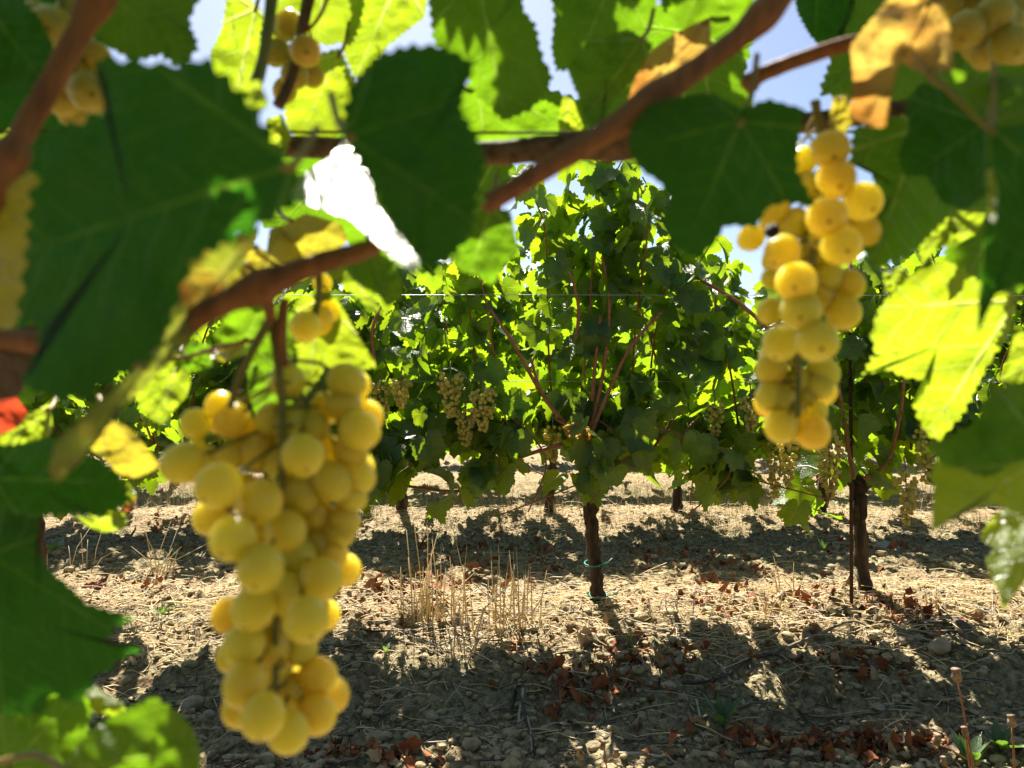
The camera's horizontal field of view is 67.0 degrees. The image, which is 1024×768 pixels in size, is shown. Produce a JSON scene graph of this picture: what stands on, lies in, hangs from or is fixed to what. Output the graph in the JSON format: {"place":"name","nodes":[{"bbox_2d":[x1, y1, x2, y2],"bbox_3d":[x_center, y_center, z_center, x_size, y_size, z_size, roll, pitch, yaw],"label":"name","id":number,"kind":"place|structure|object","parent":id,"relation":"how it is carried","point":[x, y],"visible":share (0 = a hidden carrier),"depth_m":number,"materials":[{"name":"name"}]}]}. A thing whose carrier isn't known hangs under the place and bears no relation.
{"place":"outdoors","nodes":[
{"label":"outdoors","id":0,"kind":"place"},
{"bbox_2d":[108,0,946,380],"label":"sky","id":1,"kind":"structure","parent":0,"point":[800,86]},
{"bbox_2d":[44,443,1023,767],"bbox_3d":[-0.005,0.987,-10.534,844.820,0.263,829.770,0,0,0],"label":"ground","id":2,"kind":"structure","parent":0,"point":[778,541],"depth_m":3.00,"materials":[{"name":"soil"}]},
{"bbox_2d":[0,368,184,565],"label":"grapevine","id":3,"kind":"object","parent":2,"relation":"on","point":[135,419],"visible":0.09,"depth_m":3.27,"materials":[{"name":"green plant"}]},
{"bbox_2d":[49,380,217,510],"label":"grapevine","id":4,"kind":"object","parent":2,"relation":"on","point":[71,404],"visible":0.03,"depth_m":5.24,"materials":[{"name":"green plant"}]},
{"bbox_2d":[151,267,416,478],"bbox_3d":[-1.553,-0.067,5.410,1.867,2.102,0.988,0,0,0],"label":"grapevine","id":5,"kind":"object","parent":2,"relation":"on","point":[408,280],"visible":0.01,"depth_m":5.30,"materials":[{"name":"green plant"}]},
{"bbox_2d":[136,278,476,523],"bbox_3d":[-0.958,0.231,3.189,1.651,1.492,0.789,0,0,0],"label":"grapevine","id":6,"kind":"object","parent":2,"relation":"on","point":[408,445],"visible":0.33,"depth_m":3.13,"materials":[{"name":"green plant"}]},
{"bbox_2d":[389,367,412,409],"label":"grape bunch","id":7,"kind":"object","parent":6,"relation":"hanging from","point":[402,386],"visible":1,"depth_m":3.01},
{"bbox_2d":[313,261,505,511],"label":"grapevine","id":8,"kind":"object","parent":2,"relation":"on","point":[409,297],"visible":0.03,"depth_m":5.39,"materials":[{"name":"green plant"}]},
{"bbox_2d":[388,551,465,627],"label":"dry grass tuft","id":9,"kind":"object","parent":2,"relation":"on","point":[442,613],"visible":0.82,"depth_m":3.05,"materials":[{"name":"plant"}]},
{"bbox_2d":[382,518,474,627],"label":"dry grass tuft","id":10,"kind":"object","parent":2,"relation":"on","point":[422,591],"visible":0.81,"depth_m":3.09,"materials":[{"name":"plant"}]},
{"bbox_2d":[0,0,906,408],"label":"grapevine","id":11,"kind":"object","parent":2,"relation":"on","point":[606,138],"visible":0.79,"depth_m":0.29,"materials":[{"name":"plant"}]},
{"bbox_2d":[0,397,26,433],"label":"vine leaf","id":12,"kind":"object","parent":11,"relation":"attached to","point":[13,413],"visible":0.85,"depth_m":0.40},
{"bbox_2d":[0,173,38,329],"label":"vine leaf","id":13,"kind":"object","parent":11,"relation":"attached to","point":[15,223],"visible":0.82,"depth_m":0.27,"materials":[{"name":"plant"}]},
{"bbox_2d":[0,324,41,399],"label":"vine leaf","id":14,"kind":"object","parent":11,"relation":"attached to","point":[14,366],"visible":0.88,"depth_m":0.30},
{"bbox_2d":[0,0,53,99],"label":"vine leaf","id":15,"kind":"object","parent":11,"relation":"attached to","point":[26,46],"visible":0.98,"depth_m":0.30,"materials":[{"name":"plant"}]},
{"bbox_2d":[0,398,56,445],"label":"vine leaf","id":16,"kind":"object","parent":11,"relation":"attached to","point":[35,424],"visible":0.86,"depth_m":0.42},
{"bbox_2d":[0,695,92,767],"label":"vine leaf","id":17,"kind":"object","parent":11,"relation":"attached to","point":[57,729],"visible":0.79,"depth_m":0.34,"materials":[{"name":"plant"}]},
{"bbox_2d":[0,0,108,142],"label":"vine leaf","id":18,"kind":"object","parent":11,"relation":"attached to","point":[9,108],"visible":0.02,"depth_m":0.44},
{"bbox_2d":[0,436,128,517],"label":"vine leaf","id":19,"kind":"object","parent":11,"relation":"attached to","point":[31,487],"visible":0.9,"depth_m":0.30,"materials":[{"name":"plant"}]},
{"bbox_2d":[24,0,111,124],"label":"grape bunch","id":20,"kind":"object","parent":11,"relation":"hanging from","point":[79,99],"visible":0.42,"depth_m":0.33,"materials":[{"name":"food"}]},
{"bbox_2d":[0,513,140,715],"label":"vine leaf","id":21,"kind":"object","parent":11,"relation":"attached to","point":[55,632],"visible":1,"depth_m":0.28,"materials":[{"name":"plant"}]},
{"bbox_2d":[69,509,127,532],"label":"vine leaf","id":22,"kind":"object","parent":11,"relation":"attached to","point":[116,519],"visible":0.81,"depth_m":0.40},
{"bbox_2d":[0,697,201,767],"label":"vine leaf","id":23,"kind":"object","parent":11,"relation":"attached to","point":[149,732],"visible":1,"depth_m":0.28,"materials":[{"name":"plant"}]},
{"bbox_2d":[84,685,125,716],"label":"vine leaf","id":24,"kind":"object","parent":11,"relation":"attached to","point":[102,702],"visible":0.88,"depth_m":0.36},
{"bbox_2d":[91,395,158,477],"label":"vine leaf","id":25,"kind":"object","parent":11,"relation":"attached to","point":[122,449],"visible":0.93,"depth_m":0.37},
{"bbox_2d":[95,0,199,64],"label":"vine leaf","id":26,"kind":"object","parent":11,"relation":"attached to","point":[140,29],"visible":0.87,"depth_m":0.33,"materials":[{"name":"plant"}]},
{"bbox_2d":[48,227,259,481],"bbox_3d":[-0.120,-0.016,0.264,0.011,0.090,0.083,0,0,25],"label":"vine leaf","id":27,"kind":"object","parent":11,"relation":"attached to","point":[212,272],"visible":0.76,"depth_m":0.26,"materials":[{"name":"plant"}]},
{"bbox_2d":[136,347,190,423],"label":"vine leaf","id":28,"kind":"object","parent":11,"relation":"hanging from","point":[161,395],"visible":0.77,"depth_m":0.43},
{"bbox_2d":[16,54,321,401],"bbox_3d":[-0.105,-0.043,0.220,0.100,0.097,0.027,0,0,6],"label":"vine leaf","id":29,"kind":"object","parent":11,"relation":"attached to","point":[157,177],"visible":1,"depth_m":0.22,"materials":[{"name":"plant"}]},
{"bbox_2d":[173,342,211,371],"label":"vine leaf","id":30,"kind":"object","parent":11,"relation":"attached to","point":[200,362],"visible":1,"depth_m":0.37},
{"bbox_2d":[210,0,262,89],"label":"vine leaf","id":31,"kind":"object","parent":11,"relation":"attached to","point":[234,52],"visible":0.69,"depth_m":0.46,"materials":[{"name":"plant"}]},
{"bbox_2d":[235,80,268,111],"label":"vine leaf","id":32,"kind":"object","parent":11,"relation":"attached to","point":[255,94],"visible":0.68,"depth_m":0.25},
{"bbox_2d":[213,304,295,373],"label":"vine leaf","id":33,"kind":"object","parent":11,"relation":"attached to","point":[239,325],"visible":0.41,"depth_m":0.40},
{"bbox_2d":[247,361,292,412],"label":"vine leaf","id":34,"kind":"object","parent":11,"relation":"hanging from","point":[254,373],"visible":0.41,"depth_m":0.41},
{"bbox_2d":[159,317,383,755],"bbox_3d":[-0.094,0.055,0.300,0.083,0.188,0.082,0,0,0],"label":"grape bunch","id":35,"kind":"object","parent":11,"relation":"hanging from","point":[286,540],"visible":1,"depth_m":0.30,"materials":[{"name":"food"}]},
{"bbox_2d":[265,115,291,156],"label":"vine leaf","id":36,"kind":"object","parent":11,"relation":"attached to","point":[281,134],"visible":0.82,"depth_m":0.43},
{"bbox_2d":[266,226,302,262],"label":"vine leaf","id":37,"kind":"object","parent":11,"relation":"attached to","point":[282,247],"visible":0.95,"depth_m":0.40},
{"bbox_2d":[268,0,324,103],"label":"grape bunch","id":38,"kind":"object","parent":11,"relation":"hanging from","point":[303,51],"visible":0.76,"depth_m":0.42,"materials":[{"name":"food"}]},
{"bbox_2d":[263,0,351,45],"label":"vine leaf","id":39,"kind":"object","parent":11,"relation":"hanging from","point":[328,28],"visible":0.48,"depth_m":0.47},
{"bbox_2d":[278,209,347,256],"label":"vine leaf","id":40,"kind":"object","parent":11,"relation":"attached to","point":[308,234],"visible":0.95,"depth_m":0.40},
{"bbox_2d":[289,271,339,342],"bbox_3d":[-0.096,-0.038,0.376,0.016,0.039,0.042,0,0,6],"label":"grape bunch","id":41,"kind":"object","parent":11,"relation":"hanging from","point":[318,318],"visible":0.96,"depth_m":0.37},
{"bbox_2d":[284,21,354,136],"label":"vine leaf","id":42,"kind":"object","parent":11,"relation":"attached to","point":[307,109],"visible":0.71,"depth_m":0.45,"materials":[{"name":"plant"}]},
{"bbox_2d":[288,272,375,394],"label":"vine leaf","id":43,"kind":"object","parent":11,"relation":"hanging from","point":[340,342],"visible":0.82,"depth_m":0.39,"materials":[{"name":"plant"}]},
{"bbox_2d":[262,134,434,275],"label":"vine leaf","id":44,"kind":"object","parent":11,"relation":"attached to","point":[354,232],"visible":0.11,"depth_m":0.60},
{"bbox_2d":[329,267,378,311],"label":"vine leaf","id":45,"kind":"object","parent":11,"relation":"attached to","point":[363,295],"visible":0.84,"depth_m":0.38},
{"bbox_2d":[291,141,418,276],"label":"vine leaf","id":46,"kind":"object","parent":11,"relation":"attached to","point":[337,182],"visible":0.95,"depth_m":0.29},
{"bbox_2d":[343,232,402,306],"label":"vine leaf","id":47,"kind":"object","parent":11,"relation":"attached to","point":[379,275],"visible":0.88,"depth_m":0.34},
{"bbox_2d":[344,0,426,76],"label":"vine leaf","id":48,"kind":"object","parent":11,"relation":"attached to","point":[376,28],"visible":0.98,"depth_m":0.47,"materials":[{"name":"plant"}]},
{"bbox_2d":[328,43,487,272],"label":"vine leaf","id":49,"kind":"object","parent":11,"relation":"hanging from","point":[409,134],"visible":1,"depth_m":0.23,"materials":[{"name":"plant"}]},
{"bbox_2d":[0,130,851,133],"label":"trellis wire","id":50,"kind":"object","parent":11,"relation":"attached to","point":[479,132],"visible":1,"depth_m":0.44,"materials":[{"name":"metal"}]},
{"bbox_2d":[450,173,518,285],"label":"vine leaf","id":51,"kind":"object","parent":11,"relation":"hanging from","point":[488,249],"visible":0.84,"depth_m":0.36,"materials":[{"name":"plant"}]},
{"bbox_2d":[428,0,553,120],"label":"vine leaf","id":52,"kind":"object","parent":11,"relation":"attached to","point":[497,42],"visible":1,"depth_m":0.38,"materials":[{"name":"plant"}]},
{"bbox_2d":[460,83,559,140],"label":"vine leaf","id":53,"kind":"object","parent":11,"relation":"attached to","point":[479,115],"visible":0.48,"depth_m":0.47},
{"bbox_2d":[474,87,592,209],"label":"vine leaf","id":54,"kind":"object","parent":11,"relation":"attached to","point":[487,181],"visible":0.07,"depth_m":0.58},
{"bbox_2d":[558,94,582,130],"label":"vine leaf","id":55,"kind":"object","parent":11,"relation":"hanging from","point":[569,119],"visible":0.94,"depth_m":0.46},
{"bbox_2d":[551,0,656,71],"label":"vine leaf","id":56,"kind":"object","parent":11,"relation":"hanging from","point":[578,24],"visible":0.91,"depth_m":0.42,"materials":[{"name":"plant"}]},
{"bbox_2d":[567,7,655,125],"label":"vine leaf","id":57,"kind":"object","parent":11,"relation":"attached to","point":[603,70],"visible":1,"depth_m":0.39,"materials":[{"name":"plant"}]},
{"bbox_2d":[628,16,712,98],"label":"vine leaf","id":58,"kind":"object","parent":11,"relation":"attached to","point":[675,50],"visible":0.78,"depth_m":0.40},
{"bbox_2d":[604,5,753,117],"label":"vine leaf","id":59,"kind":"object","parent":11,"relation":"attached to","point":[723,81],"visible":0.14,"depth_m":0.52,"materials":[{"name":"plant"}]},
{"bbox_2d":[660,0,753,33],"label":"vine leaf","id":60,"kind":"object","parent":11,"relation":"attached to","point":[724,14],"visible":0.98,"depth_m":0.41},
{"bbox_2d":[628,52,813,257],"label":"vine leaf","id":61,"kind":"object","parent":11,"relation":"attached to","point":[713,164],"visible":1,"depth_m":0.28,"materials":[{"name":"plant"}]},
{"bbox_2d":[737,99,883,449],"bbox_3d":[0.139,-0.049,0.347,0.067,0.160,0.088,0,0,0],"label":"grape bunch","id":62,"kind":"object","parent":11,"relation":"hanging from","point":[807,276],"visible":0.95,"depth_m":0.35,"materials":[{"name":"food"}]},
{"bbox_2d":[795,0,854,44],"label":"vine leaf","id":63,"kind":"object","parent":11,"relation":"hanging from","point":[821,20],"visible":0.99,"depth_m":0.46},
{"bbox_2d":[828,94,854,132],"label":"vine leaf","id":64,"kind":"object","parent":11,"relation":"attached to","point":[841,118],"visible":0.98,"depth_m":0.34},
{"bbox_2d":[820,0,964,100],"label":"vine leaf","id":65,"kind":"object","parent":11,"relation":"attached to","point":[838,76],"visible":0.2,"depth_m":0.46,"materials":[{"name":"plant"}]},
{"bbox_2d":[883,267,909,294],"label":"vine leaf","id":66,"kind":"object","parent":11,"relation":"attached to","point":[895,280],"visible":1,"depth_m":0.40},
{"bbox_2d":[850,0,953,128],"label":"vine leaf","id":67,"kind":"object","parent":11,"relation":"attached to","point":[912,34],"visible":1,"depth_m":0.31,"materials":[{"name":"plant"}]},
{"bbox_2d":[849,78,959,272],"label":"vine leaf","id":68,"kind":"object","parent":11,"relation":"attached to","point":[912,213],"visible":0.77,"depth_m":0.36,"materials":[{"name":"plant"}]},
{"bbox_2d":[862,259,1023,439],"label":"vine leaf","id":69,"kind":"object","parent":11,"relation":"attached to","point":[925,329],"visible":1,"depth_m":0.40,"materials":[{"name":"plant"}]},
{"bbox_2d":[897,83,990,209],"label":"vine leaf","id":70,"kind":"object","parent":11,"relation":"hanging from","point":[944,147],"visible":0.94,"depth_m":0.31,"materials":[{"name":"plant"}]},
{"bbox_2d":[920,211,985,265],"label":"vine leaf","id":71,"kind":"object","parent":11,"relation":"hanging from","point":[957,227],"visible":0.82,"depth_m":0.41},
{"bbox_2d":[925,69,1023,129],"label":"vine leaf","id":72,"kind":"object","parent":11,"relation":"hanging from","point":[972,101],"visible":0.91,"depth_m":0.28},
{"bbox_2d":[928,381,1023,477],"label":"vine leaf","id":73,"kind":"object","parent":11,"relation":"attached to","point":[989,442],"visible":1,"depth_m":0.28,"materials":[{"name":"plant"}]},
{"bbox_2d":[929,460,1023,529],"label":"vine leaf","id":74,"kind":"object","parent":11,"relation":"attached to","point":[959,492],"visible":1,"depth_m":0.29,"materials":[{"name":"plant"}]},
{"bbox_2d":[941,0,1023,70],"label":"grape bunch","id":75,"kind":"object","parent":11,"relation":"hanging from","point":[986,35],"visible":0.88,"depth_m":0.33,"materials":[{"name":"food"}]},
{"bbox_2d":[944,195,1023,294],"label":"vine leaf","id":76,"kind":"object","parent":11,"relation":"attached to","point":[966,254],"visible":0.26,"depth_m":0.43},
{"bbox_2d":[948,60,1023,96],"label":"vine leaf","id":77,"kind":"object","parent":11,"relation":"attached to","point":[1003,70],"visible":0.05,"depth_m":0.48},
{"bbox_2d":[987,168,997,222],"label":"vine leaf","id":78,"kind":"object","parent":11,"relation":"attached to","point":[992,192],"visible":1,"depth_m":0.25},
{"bbox_2d":[977,64,1023,332],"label":"vine leaf","id":79,"kind":"object","parent":11,"relation":"hanging from","point":[1002,264],"visible":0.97,"depth_m":0.26,"materials":[{"name":"plant"}]},
{"bbox_2d":[980,509,1023,608],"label":"vine leaf","id":80,"kind":"object","parent":11,"relation":"hanging from","point":[1002,534],"visible":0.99,"depth_m":0.39,"materials":[{"name":"plant"}]},
{"bbox_2d":[999,332,1023,383],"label":"vine leaf","id":81,"kind":"object","parent":11,"relation":"attached to","point":[1013,368],"visible":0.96,"depth_m":0.42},
{"bbox_2d":[407,583,525,662],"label":"dry grass tuft","id":82,"kind":"object","parent":2,"relation":"on","point":[463,635],"visible":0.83,"depth_m":2.80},
{"bbox_2d":[405,274,543,457],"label":"grapevine","id":83,"kind":"object","parent":2,"relation":"on","point":[526,353],"visible":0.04,"depth_m":7.25,"materials":[{"name":"green plant"}]},
{"bbox_2d":[453,529,535,637],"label":"dry grass tuft","id":84,"kind":"object","parent":2,"relation":"on","point":[494,608],"visible":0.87,"depth_m":2.99,"materials":[{"name":"plant"}]},
{"bbox_2d":[74,507,988,767],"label":"fallen leaves","id":85,"kind":"object","parent":2,"relation":"on","point":[874,741],"visible":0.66,"depth_m":2.72,"materials":[{"name":"brown plant"}]},
{"bbox_2d":[44,461,1023,753],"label":"straw litter","id":86,"kind":"object","parent":2,"relation":"on","point":[484,603],"visible":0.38,"depth_m":3.21,"materials":[{"name":"plant"}]},
{"bbox_2d":[509,550,560,631],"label":"dry grass tuft","id":87,"kind":"object","parent":2,"relation":"on","point":[524,610],"visible":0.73,"depth_m":3.02,"materials":[{"name":"plant"}]},
{"bbox_2d":[49,496,1023,767],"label":"twig litter","id":88,"kind":"object","parent":2,"relation":"on","point":[577,642],"visible":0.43,"depth_m":2.78,"materials":[{"name":"wood"}]},
{"bbox_2d":[52,514,1023,767],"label":"soil clods","id":89,"kind":"object","parent":2,"relation":"on","point":[471,744],"visible":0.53,"depth_m":2.79,"materials":[{"name":"soil"}]},
{"bbox_2d":[464,239,648,512],"bbox_3d":[0.064,-0.110,5.456,1.965,2.131,0.875,0,0,0],"label":"grapevine","id":90,"kind":"object","parent":2,"relation":"on","point":[511,314],"visible":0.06,"depth_m":5.46,"materials":[{"name":"green plant"}]},
{"bbox_2d":[408,159,827,600],"bbox_3d":[0.365,-0.007,3.207,1.738,2.031,0.838,0,0,0],"label":"grapevine","id":91,"kind":"object","parent":2,"relation":"on","point":[630,430],"visible":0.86,"depth_m":3.13,"materials":[{"name":"green plant"}]},
{"bbox_2d":[436,360,463,418],"bbox_3d":[-0.235,0.020,2.984,0.095,0.228,0.110,0,0,18],"label":"grape bunch","id":92,"kind":"object","parent":91,"relation":"hanging from","point":[449,410],"visible":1,"depth_m":2.97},
{"bbox_2d":[454,397,475,446],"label":"grape bunch","id":93,"kind":"object","parent":91,"relation":"hanging from","point":[461,432],"visible":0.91,"depth_m":3.02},
{"bbox_2d":[468,376,497,432],"bbox_3d":[-0.111,0.077,2.951,0.102,0.218,0.103,0,0,24],"label":"grape bunch","id":94,"kind":"object","parent":91,"relation":"hanging from","point":[488,393],"visible":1,"depth_m":2.94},
{"bbox_2d":[776,440,798,486],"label":"grape bunch","id":95,"kind":"object","parent":91,"relation":"hanging from","point":[784,466],"visible":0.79,"depth_m":2.99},
{"bbox_2d":[600,254,800,512],"bbox_3d":[1.243,-0.056,5.425,1.576,2.055,0.915,0,0,0],"label":"grapevine","id":96,"kind":"object","parent":2,"relation":"on","point":[731,309],"visible":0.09,"depth_m":5.42,"materials":[{"name":"green plant"}]},
{"bbox_2d":[693,691,746,726],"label":"weed","id":97,"kind":"object","parent":2,"relation":"on","point":[724,713],"visible":1,"depth_m":2.48,"materials":[{"name":"green plant"}]},
{"bbox_2d":[663,244,977,592],"bbox_3d":[1.414,0.229,3.164,1.574,1.696,0.814,0,0,0],"label":"grapevine","id":98,"kind":"object","parent":2,"relation":"on","point":[884,439],"visible":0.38,"depth_m":3.22,"materials":[{"name":"green plant"}]},
{"bbox_2d":[739,380,759,433],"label":"grape bunch","id":99,"kind":"object","parent":98,"relation":"hanging from","point":[751,419],"visible":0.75,"depth_m":3.04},
{"bbox_2d":[766,442,782,498],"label":"grape bunch","id":100,"kind":"object","parent":98,"relation":"hanging from","point":[771,479],"visible":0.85,"depth_m":3.14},
{"bbox_2d":[815,417,843,498],"bbox_3d":[1.208,0.283,2.949,0.105,0.310,0.113,0,0,0],"label":"grape bunch","id":101,"kind":"object","parent":98,"relation":"hanging from","point":[824,451],"visible":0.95,"depth_m":2.93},
{"bbox_2d":[893,457,918,525],"bbox_3d":[1.480,0.404,2.900,0.088,0.258,0.081,0,0,0],"label":"grape bunch","id":102,"kind":"object","parent":98,"relation":"hanging from","point":[911,491],"visible":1,"depth_m":2.89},
{"bbox_2d":[912,427,936,484],"bbox_3d":[1.599,0.252,3.000,0.094,0.276,0.083,0,0,-13],"label":"grape bunch","id":103,"kind":"object","parent":98,"relation":"hanging from","point":[926,456],"visible":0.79,"depth_m":2.99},
{"bbox_2d":[848,263,853,605],"bbox_3d":[1.399,0.222,3.191,0.021,1.485,0.014,0,0,0],"label":"iron rod","id":104,"kind":"object","parent":2,"relation":"on","point":[851,489],"visible":0.57,"depth_m":3.19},
{"bbox_2d":[854,247,1023,473],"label":"grapevine","id":105,"kind":"object","parent":2,"relation":"on","point":[910,457],"visible":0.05,"depth_m":5.30,"materials":[{"name":"green plant"}]},
{"bbox_2d":[948,725,991,767],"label":"weed","id":106,"kind":"object","parent":2,"relation":"on","point":[977,747],"visible":0.81,"depth_m":2.08,"materials":[{"name":"green plant"}]},
{"bbox_2d":[971,289,1023,414],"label":"grapevine","id":107,"kind":"object","parent":2,"relation":"on","point":[983,391],"visible":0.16,"depth_m":3.37,"materials":[{"name":"green plant"}]},
{"bbox_2d":[982,719,1023,751],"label":"weed","id":108,"kind":"object","parent":2,"relation":"on","point":[999,738],"visible":0.95,"depth_m":2.14,"materials":[{"name":"green plant"}]},
{"bbox_2d":[151,472,924,627],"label":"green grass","id":109,"kind":"structure","parent":0,"point":[727,529],"depth_m":5.21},
{"bbox_2d":[110,465,1000,542],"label":"dry grass","id":110,"kind":"structure","parent":0,"point":[578,506],"depth_m":6.24,"materials":[{"name":"plant"}]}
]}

